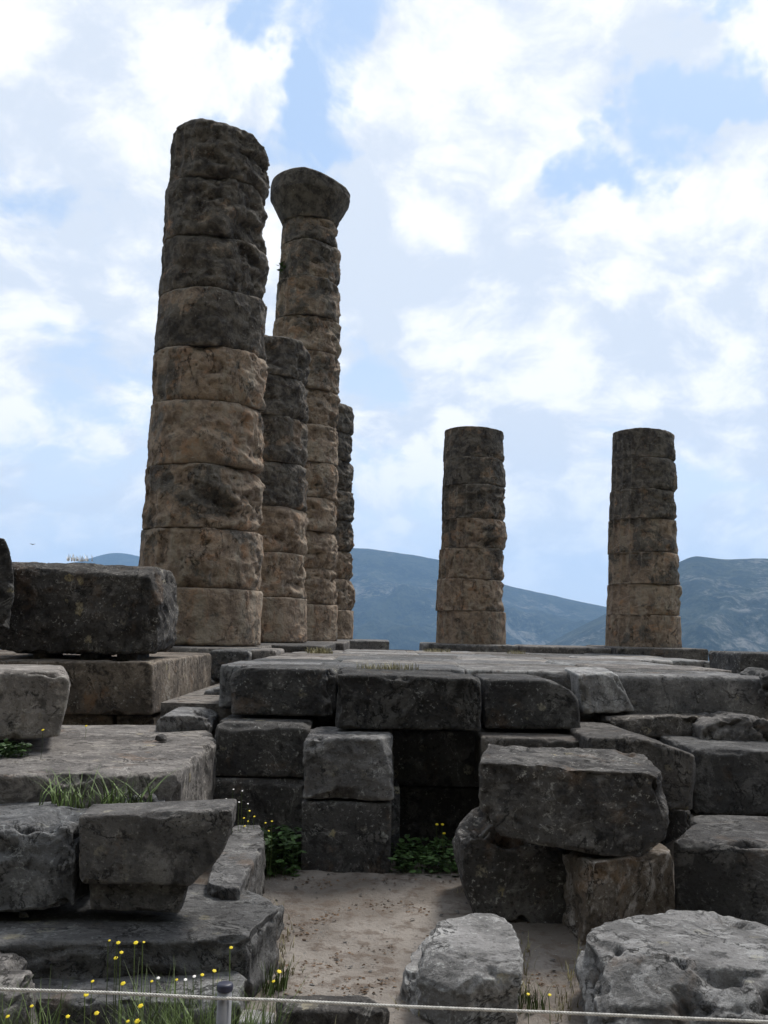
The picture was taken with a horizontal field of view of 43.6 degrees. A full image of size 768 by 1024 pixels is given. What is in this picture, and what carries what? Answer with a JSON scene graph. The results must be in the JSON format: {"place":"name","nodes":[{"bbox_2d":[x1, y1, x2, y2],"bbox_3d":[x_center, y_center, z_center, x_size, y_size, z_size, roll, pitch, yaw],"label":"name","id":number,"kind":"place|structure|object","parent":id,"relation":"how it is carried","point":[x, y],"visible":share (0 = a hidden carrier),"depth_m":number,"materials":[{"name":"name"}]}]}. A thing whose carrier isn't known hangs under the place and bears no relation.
{"place":"outdoors","nodes":[
{"label":"outdoors","id":0,"kind":"place"},
{"bbox_2d":[73,553,139,565],"bbox_3d":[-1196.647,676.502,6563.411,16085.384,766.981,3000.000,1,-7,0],"label":"hills","id":1,"kind":"structure","parent":0,"point":[119,559],"depth_m":6525.48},
{"bbox_2d":[105,940,110,1023],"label":"yellow flower","id":2,"kind":"object","parent":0,"point":[107,981],"visible":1,"depth_m":3.33,"materials":[{"name":"green plant"}]},
{"bbox_2d":[0,962,306,1023],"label":"grass","id":3,"kind":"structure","parent":0,"point":[167,1012],"depth_m":3.58,"materials":[{"name":"plant"}]},
{"bbox_2d":[166,645,271,653],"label":"step block","id":4,"kind":"structure","parent":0,"point":[193,649],"depth_m":12.79,"materials":[{"name":"grey stone"}]},
{"bbox_2d":[138,118,269,645],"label":"column","id":5,"kind":"structure","parent":4,"relation":"on","point":[202,522],"depth_m":14.06,"materials":[{"name":"stone"}]},
{"bbox_2d":[210,648,259,681],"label":"stone block","id":6,"kind":"structure","parent":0,"point":[219,657],"depth_m":11.18,"materials":[{"name":"stone"}]},
{"bbox_2d":[251,648,283,659],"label":"stone block","id":7,"kind":"structure","parent":6,"relation":"on","point":[262,653],"depth_m":11.48,"materials":[{"name":"grey stone"}]},
{"bbox_2d":[250,658,339,664],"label":"paving slab","id":8,"kind":"structure","parent":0,"point":[323,661],"depth_m":9.91,"materials":[{"name":"grey stone"}]},
{"bbox_2d":[266,656,335,659],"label":"paving slab","id":9,"kind":"structure","parent":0,"point":[300,657],"depth_m":11.10,"materials":[{"name":"stone"}]},
{"bbox_2d":[278,653,361,657],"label":"paving slab","id":10,"kind":"structure","parent":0,"point":[312,654],"depth_m":12.28,"materials":[{"name":"grey stone"}]},
{"bbox_2d":[292,652,370,655],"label":"paving slab","id":11,"kind":"structure","parent":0,"point":[362,654],"depth_m":14.18,"materials":[{"name":"stone"}]},
{"bbox_2d":[305,647,332,653],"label":"grass tuft","id":12,"kind":"object","parent":11,"relation":"on","point":[321,651],"visible":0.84,"depth_m":13.80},
{"bbox_2d":[337,639,388,649],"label":"step block","id":13,"kind":"structure","parent":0,"point":[360,644],"depth_m":23.78,"materials":[{"name":"grey stone"}]},
{"bbox_2d":[332,403,355,639],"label":"column","id":14,"kind":"structure","parent":13,"relation":"on","point":[342,533],"depth_m":25.69,"materials":[{"name":"stone"}]},
{"bbox_2d":[344,651,418,654],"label":"paving slab","id":15,"kind":"structure","parent":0,"point":[401,653],"depth_m":15.59,"materials":[{"name":"stone"}]},
{"bbox_2d":[0,0,767,606],"label":"sky","id":16,"kind":"structure","parent":0,"point":[552,236],"materials":[{"name":"blue"}]},
{"bbox_2d":[335,656,441,661],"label":"paving slab","id":17,"kind":"structure","parent":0,"point":[340,658],"depth_m":10.87,"materials":[{"name":"stone"}]},
{"bbox_2d":[341,659,459,665],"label":"paving slab","id":18,"kind":"structure","parent":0,"point":[406,662],"depth_m":9.83,"materials":[{"name":"stone"}]},
{"bbox_2d":[364,654,460,659],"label":"paving slab","id":19,"kind":"structure","parent":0,"point":[441,657],"depth_m":12.47,"materials":[{"name":"grey stone"}]},
{"bbox_2d":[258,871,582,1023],"bbox_3d":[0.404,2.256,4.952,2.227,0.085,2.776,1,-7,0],"label":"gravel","id":20,"kind":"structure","parent":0,"point":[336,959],"depth_m":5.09,"materials":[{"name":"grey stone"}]},
{"bbox_2d":[267,873,580,1021],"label":"grass","id":21,"kind":"structure","parent":0,"point":[569,977],"depth_m":4.64,"materials":[{"name":"plant"}]},
{"bbox_2d":[194,814,694,1023],"bbox_3d":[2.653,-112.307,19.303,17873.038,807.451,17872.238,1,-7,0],"label":"ground","id":22,"kind":"structure","parent":0,"point":[353,927],"depth_m":5.26,"materials":[{"name":"soil"}]},
{"bbox_2d":[0,952,37,1023],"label":"boulder","id":23,"kind":"object","parent":22,"relation":"on","point":[12,965],"visible":0.72,"depth_m":3.73,"materials":[{"name":"grey stone"}]},
{"bbox_2d":[62,714,118,724],"bbox_3d":[-3.232,1.905,8.728,1.692,0.207,0.612,1,-7,0],"label":"footing stone","id":24,"kind":"object","parent":22,"relation":"on","point":[87,719],"visible":0.09,"depth_m":8.44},
{"bbox_2d":[0,725,216,807],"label":"stone block","id":25,"kind":"structure","parent":22,"relation":"on","point":[124,753],"depth_m":5.70,"materials":[{"name":"grey stone"}]},
{"bbox_2d":[0,738,31,757],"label":"weed","id":26,"kind":"object","parent":25,"relation":"on","point":[6,745],"visible":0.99,"depth_m":5.76,"materials":[{"name":"green plant"}]},
{"bbox_2d":[0,664,69,739],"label":"stone block","id":27,"kind":"structure","parent":25,"relation":"on","point":[33,700],"depth_m":5.99,"materials":[{"name":"stone"}]},
{"bbox_2d":[121,793,165,802],"bbox_3d":[-1.383,1.799,5.402,0.434,0.509,0.952,3,-7,-15],"label":"boulder","id":28,"kind":"object","parent":25,"relation":"on","point":[145,797],"visible":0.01,"depth_m":5.17,"materials":[{"name":"grey stone"}]},
{"bbox_2d":[155,707,217,732],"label":"stone block","id":29,"kind":"structure","parent":25,"relation":"on","point":[189,718],"depth_m":7.41,"materials":[{"name":"grey stone"}]},
{"bbox_2d":[114,941,119,1023],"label":"yellow flower","id":30,"kind":"object","parent":22,"relation":"on","point":[117,942],"visible":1,"depth_m":3.33,"materials":[{"name":"green plant"}]},
{"bbox_2d":[132,941,137,1023],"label":"yellow flower","id":31,"kind":"object","parent":22,"relation":"on","point":[135,942],"visible":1,"depth_m":3.33,"materials":[{"name":"green plant"}]},
{"bbox_2d":[116,712,159,724],"bbox_3d":[-2.196,1.907,8.728,0.352,0.181,0.604,1,-7,0],"label":"footing stone","id":32,"kind":"object","parent":22,"relation":"on","point":[121,719],"visible":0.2,"depth_m":8.45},
{"bbox_2d":[32,971,246,1023],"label":"stone block","id":33,"kind":"structure","parent":22,"relation":"on","point":[100,984],"depth_m":3.91,"materials":[{"name":"grey stone"}]},
{"bbox_2d":[0,883,284,997],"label":"stone block","id":34,"kind":"structure","parent":22,"relation":"on","point":[202,930],"depth_m":4.24,"materials":[{"name":"grey stone"}]},
{"bbox_2d":[0,802,106,911],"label":"stone block","id":35,"kind":"structure","parent":34,"relation":"on","point":[39,858],"depth_m":4.39,"materials":[{"name":"grey stone"}]},
{"bbox_2d":[31,767,99,806],"bbox_3d":[-1.666,1.437,4.987,0.432,0.192,0.382,0,-7,11],"label":"weed","id":36,"kind":"object","parent":35,"relation":"on","point":[54,800],"visible":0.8,"depth_m":4.99,"materials":[{"name":"green plant"}]},
{"bbox_2d":[52,766,181,808],"bbox_3d":[-1.377,1.427,4.918,0.755,0.207,0.588,1,-7,0],"label":"weed","id":37,"kind":"object","parent":35,"relation":"on","point":[110,799],"visible":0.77,"depth_m":4.94,"materials":[{"name":"green plant"}]},
{"bbox_2d":[79,799,236,912],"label":"stone block","id":38,"kind":"structure","parent":34,"relation":"on","point":[155,856],"depth_m":4.38,"materials":[{"name":"grey stone"}]},
{"bbox_2d":[140,941,144,1023],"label":"yellow flower","id":39,"kind":"object","parent":22,"relation":"on","point":[141,979],"visible":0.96,"depth_m":3.33,"materials":[{"name":"green plant"}]},
{"bbox_2d":[216,981,232,1023],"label":"rope post","id":40,"kind":"object","parent":22,"relation":"on","point":[224,989],"visible":1,"depth_m":2.83,"materials":[{"name":"metal"}]},
{"bbox_2d":[0,988,767,1023],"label":"rope","id":41,"kind":"object","parent":40,"relation":"attached to","point":[385,1005],"visible":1,"depth_m":2.81,"materials":[{"name":"fabric"}]},
{"bbox_2d":[207,825,265,899],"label":"stone block","id":42,"kind":"structure","parent":22,"relation":"on","point":[238,867],"depth_m":5.36,"materials":[{"name":"grey stone"}]},
{"bbox_2d":[238,1010,274,1023],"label":"stone block","id":43,"kind":"structure","parent":22,"relation":"on","point":[260,1016],"depth_m":3.86,"materials":[{"name":"stone"}]},
{"bbox_2d":[213,776,303,848],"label":"stone block","id":44,"kind":"structure","parent":22,"relation":"on","point":[277,800],"depth_m":6.73,"materials":[{"name":"stone"}]},
{"bbox_2d":[215,714,318,777],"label":"stone block","id":45,"kind":"structure","parent":44,"relation":"on","point":[259,746],"depth_m":6.80,"materials":[{"name":"stone"}]},
{"bbox_2d":[231,664,340,715],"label":"stone block","id":46,"kind":"structure","parent":45,"relation":"on","point":[289,689],"depth_m":7.24,"materials":[{"name":"stone"}]},
{"bbox_2d":[258,954,293,996],"bbox_3d":[-0.483,2.112,4.373,0.210,0.151,0.193,4,-7,-19],"label":"grass tuft","id":47,"kind":"object","parent":22,"relation":"on","point":[283,980],"visible":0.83,"depth_m":4.38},
{"bbox_2d":[261,824,306,877],"bbox_3d":[-0.703,2.269,6.446,0.389,0.334,0.535,1,-7,0],"label":"leafy plant","id":48,"kind":"object","parent":22,"relation":"on","point":[276,850],"visible":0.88,"depth_m":6.32,"materials":[{"name":"green plant"}]},
{"bbox_2d":[276,995,389,1023],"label":"stone block","id":49,"kind":"structure","parent":22,"relation":"on","point":[303,1013],"depth_m":3.95,"materials":[{"name":"stone"}]},
{"bbox_2d":[301,798,391,873],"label":"stone block","id":50,"kind":"structure","parent":22,"relation":"on","point":[342,835],"depth_m":6.41,"materials":[{"name":"stone"}]},
{"bbox_2d":[303,726,394,800],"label":"stone block","id":51,"kind":"structure","parent":50,"relation":"on","point":[357,764],"depth_m":6.45,"materials":[{"name":"grey stone"}]},
{"bbox_2d":[335,667,480,730],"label":"stone block","id":52,"kind":"structure","parent":51,"relation":"on","point":[378,699],"depth_m":6.84,"materials":[{"name":"stone"}]},
{"bbox_2d":[356,661,418,669],"bbox_3d":[0.030,1.257,7.888,0.523,0.064,0.384,1,-7,0],"label":"grass tuft","id":53,"kind":"object","parent":52,"relation":"on","point":[389,667],"visible":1,"depth_m":7.88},
{"bbox_2d":[324,662,464,673],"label":"paving slab","id":54,"kind":"structure","parent":52,"relation":"on","point":[446,668],"depth_m":8.41,"materials":[{"name":"grey stone"}]},
{"bbox_2d":[391,781,399,855],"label":"stone block","id":55,"kind":"structure","parent":22,"relation":"on","point":[395,820],"depth_m":6.85,"materials":[{"name":"stone"}]},
{"bbox_2d":[160,680,656,739],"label":"terrace","id":56,"kind":"structure","parent":22,"relation":"on","point":[198,698],"depth_m":8.11,"materials":[{"name":"stone"}]},
{"bbox_2d":[204,686,219,694],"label":"stone block","id":57,"kind":"structure","parent":56,"relation":"on","point":[214,691],"depth_m":9.16,"materials":[{"name":"grey stone"}]},
{"bbox_2d":[219,661,322,708],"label":"paving slab","id":58,"kind":"structure","parent":56,"relation":"on","point":[226,672],"depth_m":8.00,"materials":[{"name":"grey stone"}]},
{"bbox_2d":[260,642,335,652],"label":"step block","id":59,"kind":"structure","parent":56,"relation":"on","point":[291,647],"depth_m":15.52,"materials":[{"name":"grey stone"}]},
{"bbox_2d":[256,334,310,642],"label":"column","id":60,"kind":"structure","parent":59,"relation":"on","point":[281,530],"depth_m":17.59,"materials":[{"name":"stone"}]},
{"bbox_2d":[307,640,349,650],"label":"step block","id":61,"kind":"structure","parent":56,"relation":"on","point":[343,645],"depth_m":20.09,"materials":[{"name":"grey stone"}]},
{"bbox_2d":[270,167,349,640],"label":"column","id":62,"kind":"structure","parent":61,"relation":"on","point":[310,206],"depth_m":21.75,"materials":[{"name":"stone"}]},
{"bbox_2d":[419,642,517,651],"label":"step block","id":63,"kind":"structure","parent":56,"relation":"on","point":[473,647],"depth_m":23.83,"materials":[{"name":"grey stone"}]},
{"bbox_2d":[435,426,506,644],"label":"column","id":64,"kind":"structure","parent":63,"relation":"on","point":[469,608],"depth_m":24.85,"materials":[{"name":"stone"}]},
{"bbox_2d":[515,644,610,653],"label":"step block","id":65,"kind":"structure","parent":56,"relation":"on","point":[563,649],"depth_m":22.09,"materials":[{"name":"grey stone"}]},
{"bbox_2d":[586,645,707,660],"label":"step block","id":66,"kind":"structure","parent":56,"relation":"on","point":[693,653],"depth_m":21.70,"materials":[{"name":"grey stone"}]},
{"bbox_2d":[605,428,681,647],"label":"column","id":67,"kind":"structure","parent":66,"relation":"on","point":[644,594],"depth_m":22.97,"materials":[{"name":"stone"}]},
{"bbox_2d":[591,713,709,736],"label":"stone block","id":68,"kind":"structure","parent":56,"relation":"on","point":[654,724],"depth_m":7.67,"materials":[{"name":"stone"}]},
{"bbox_2d":[565,667,633,713],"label":"stone block","id":69,"kind":"structure","parent":68,"relation":"on","point":[597,690],"depth_m":7.74,"materials":[{"name":"stone"}]},
{"bbox_2d":[606,668,696,673],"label":"stone block","id":70,"kind":"structure","parent":56,"relation":"on","point":[621,670],"depth_m":8.68,"materials":[{"name":"stone"}]},
{"bbox_2d":[614,671,767,719],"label":"paving slab","id":71,"kind":"structure","parent":56,"relation":"on","point":[709,692],"depth_m":7.99,"materials":[{"name":"grey stone"}]},
{"bbox_2d":[575,663,731,672],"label":"paving slab","id":72,"kind":"structure","parent":71,"relation":"on","point":[667,667],"depth_m":9.57,"materials":[{"name":"grey stone"}]},
{"bbox_2d":[740,667,767,697],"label":"boulder","id":73,"kind":"object","parent":71,"relation":"on","point":[762,673],"visible":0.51,"depth_m":7.89,"materials":[{"name":"grey stone"}]},
{"bbox_2d":[268,876,565,995],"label":"leaf litter","id":74,"kind":"object","parent":22,"relation":"on","point":[381,983],"visible":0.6,"depth_m":4.85,"materials":[{"name":"plant"}]},
{"bbox_2d":[388,834,457,876],"bbox_3d":[0.310,2.383,6.646,0.609,0.200,0.757,1,-7,0],"label":"leafy plant","id":75,"kind":"object","parent":22,"relation":"on","point":[421,852],"visible":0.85,"depth_m":6.55,"materials":[{"name":"green plant"}]},
{"bbox_2d":[399,785,479,845],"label":"stone block","id":76,"kind":"structure","parent":22,"relation":"on","point":[424,810],"depth_m":7.21,"materials":[{"name":"stone"}]},
{"bbox_2d":[392,729,478,786],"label":"stone block","id":77,"kind":"structure","parent":76,"relation":"on","point":[444,757],"depth_m":7.28,"materials":[{"name":"stone"}]},
{"bbox_2d":[474,724,578,784],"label":"stone block","id":78,"kind":"structure","parent":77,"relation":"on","point":[528,738],"depth_m":6.83,"materials":[{"name":"grey stone"}]},
{"bbox_2d":[474,674,580,729],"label":"stone block","id":79,"kind":"structure","parent":78,"relation":"on","point":[517,701],"depth_m":7.09,"materials":[{"name":"stone"}]},
{"bbox_2d":[457,665,606,715],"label":"paving slab","id":80,"kind":"structure","parent":79,"relation":"on","point":[560,675],"depth_m":8.02,"materials":[{"name":"stone"}]},
{"bbox_2d":[400,913,523,1023],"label":"stone block","id":81,"kind":"object","parent":22,"relation":"on","point":[473,960],"depth_m":4.14,"materials":[{"name":"stone"}]},
{"bbox_2d":[452,806,566,923],"bbox_3d":[0.752,2.147,5.855,0.649,0.602,0.709,1,-7,0],"label":"boulder","id":82,"kind":"object","parent":22,"relation":"on","point":[508,879],"visible":0.76,"depth_m":5.52,"materials":[{"name":"stone"}]},
{"bbox_2d":[517,974,553,1014],"bbox_3d":[0.654,2.130,4.245,0.252,0.132,0.158,4,-7,-21],"label":"grass tuft","id":83,"kind":"object","parent":22,"relation":"on","point":[531,1005],"visible":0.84,"depth_m":4.24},
{"bbox_2d":[562,843,674,945],"bbox_3d":[1.347,2.199,5.584,0.604,0.525,1.032,-3,-8,31],"label":"stone block","id":84,"kind":"object","parent":22,"relation":"on","point":[599,890],"depth_m":5.33,"materials":[{"name":"stone"}]},
{"bbox_2d":[478,743,668,856],"bbox_3d":[1.106,1.688,5.720,1.068,0.488,1.000,0,-7,7],"label":"stone block","id":85,"kind":"object","parent":84,"relation":"on","point":[606,802],"depth_m":5.27,"materials":[{"name":"stone"}]},
{"bbox_2d":[574,910,767,1023],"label":"stone block","id":86,"kind":"structure","parent":22,"relation":"on","point":[698,963],"depth_m":4.00,"materials":[{"name":"stone"}]},
{"bbox_2d":[660,809,690,844],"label":"stone block","id":87,"kind":"structure","parent":22,"relation":"on","point":[679,823],"depth_m":6.55,"materials":[{"name":"stone"}]},
{"bbox_2d":[561,722,695,809],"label":"stone block","id":88,"kind":"structure","parent":87,"relation":"on","point":[676,767],"depth_m":6.36,"materials":[{"name":"grey stone"}]},
{"bbox_2d":[674,815,767,925],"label":"stone block","id":89,"kind":"structure","parent":22,"relation":"on","point":[720,864],"depth_m":5.51,"materials":[{"name":"grey stone"}]},
{"bbox_2d":[690,811,763,815],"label":"stone block","id":90,"kind":"structure","parent":22,"relation":"on","point":[694,813],"depth_m":6.80,"materials":[{"name":"stone"}]},
{"bbox_2d":[656,735,767,815],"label":"stone block","id":91,"kind":"structure","parent":90,"relation":"on","point":[731,777],"depth_m":6.78,"materials":[{"name":"grey stone"}]},
{"bbox_2d":[692,711,767,741],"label":"boulder","id":92,"kind":"object","parent":91,"relation":"on","point":[725,725],"visible":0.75,"depth_m":7.50,"materials":[{"name":"grey stone"}]},
{"bbox_2d":[708,651,767,673],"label":"stone block","id":93,"kind":"structure","parent":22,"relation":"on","point":[737,662],"depth_m":12.49,"materials":[{"name":"stone"}]},
{"bbox_2d":[419,653,492,656],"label":"paving slab","id":94,"kind":"structure","parent":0,"point":[456,655],"depth_m":15.66,"materials":[{"name":"stone"}]},
{"bbox_2d":[349,548,606,650],"bbox_3d":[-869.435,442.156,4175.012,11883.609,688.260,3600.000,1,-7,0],"label":"hills","id":95,"kind":"structure","parent":0,"point":[395,600],"depth_m":3862.82,"materials":[{"name":"blue"}]},
{"bbox_2d":[442,659,550,663],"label":"paving slab","id":96,"kind":"structure","parent":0,"point":[494,661],"depth_m":11.04,"materials":[{"name":"grey stone"}]},
{"bbox_2d":[457,657,546,661],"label":"paving slab","id":97,"kind":"structure","parent":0,"point":[542,660],"depth_m":12.51,"materials":[{"name":"stone"}]},
{"bbox_2d":[458,655,548,659],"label":"paving slab","id":98,"kind":"structure","parent":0,"point":[460,656],"depth_m":14.00,"materials":[{"name":"stone"}]},
{"bbox_2d":[475,653,553,656],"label":"paving slab","id":99,"kind":"structure","parent":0,"point":[497,654],"depth_m":17.10,"materials":[{"name":"grey stone"}]},
{"bbox_2d":[459,663,576,666],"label":"paving slab","id":100,"kind":"structure","parent":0,"point":[541,665],"depth_m":9.95,"materials":[{"name":"stone"}]},
{"bbox_2d":[529,653,605,656],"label":"paving slab","id":101,"kind":"structure","parent":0,"point":[565,654],"depth_m":19.18,"materials":[{"name":"grey stone"}]},
{"bbox_2d":[542,657,641,661],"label":"paving slab","id":102,"kind":"structure","parent":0,"point":[593,659],"depth_m":13.97,"materials":[{"name":"grey stone"}]},
{"bbox_2d":[545,660,665,665],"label":"paving slab","id":103,"kind":"structure","parent":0,"point":[564,662],"depth_m":11.01,"materials":[{"name":"stone"}]},
{"bbox_2d":[569,656,672,664],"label":"paving slab","id":104,"kind":"structure","parent":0,"point":[658,661],"depth_m":15.05,"materials":[{"name":"stone"}]},
{"bbox_2d":[585,653,662,657],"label":"paving slab","id":105,"kind":"structure","parent":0,"point":[619,654],"depth_m":21.04,"materials":[{"name":"stone"}]},
{"bbox_2d":[545,556,767,660],"bbox_3d":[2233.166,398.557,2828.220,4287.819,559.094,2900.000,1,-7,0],"label":"hills","id":106,"kind":"structure","parent":0,"point":[724,605],"depth_m":2488.01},
{"bbox_2d":[645,657,709,667],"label":"paving slab","id":107,"kind":"structure","parent":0,"point":[687,662],"depth_m":16.33,"materials":[{"name":"stone"}]},
{"bbox_3d":[-2.720,2.131,10.058,1.860,0.321,1.908,1,-7,0],"label":"footing stone","id":108,"kind":"object","parent":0,"visible":0},
{"bbox_2d":[0,649,210,714],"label":"plinth","id":109,"kind":"structure","parent":108,"relation":"on","point":[112,685],"depth_m":8.39,"materials":[{"name":"stone"}]},
{"bbox_2d":[0,538,13,633],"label":"boulder","id":110,"kind":"object","parent":109,"relation":"on","point":[6,585],"visible":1,"depth_m":8.20,"materials":[{"name":"stone"}]},
{"bbox_2d":[0,562,179,655],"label":"fallen block","id":111,"kind":"structure","parent":109,"relation":"on","point":[71,608],"depth_m":8.77,"materials":[{"name":"stone"}]},
{"bbox_2d":[66,554,92,561],"bbox_3d":[-2.883,0.426,9.090,0.248,0.078,0.155,1,-7,0],"label":"dry sprig","id":112,"kind":"object","parent":111,"relation":"on","point":[76,558],"visible":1,"depth_m":9.07,"materials":[{"name":"white plant"}]},
{"bbox_2d":[117,654,148,661],"bbox_3d":[-2.372,1.315,9.101,0.208,0.200,0.502,1,-7,0],"label":"spacer stone","id":113,"kind":"object","parent":109,"relation":"on","point":[123,657],"visible":0.17,"depth_m":8.85,"materials":[{"name":"stone"}]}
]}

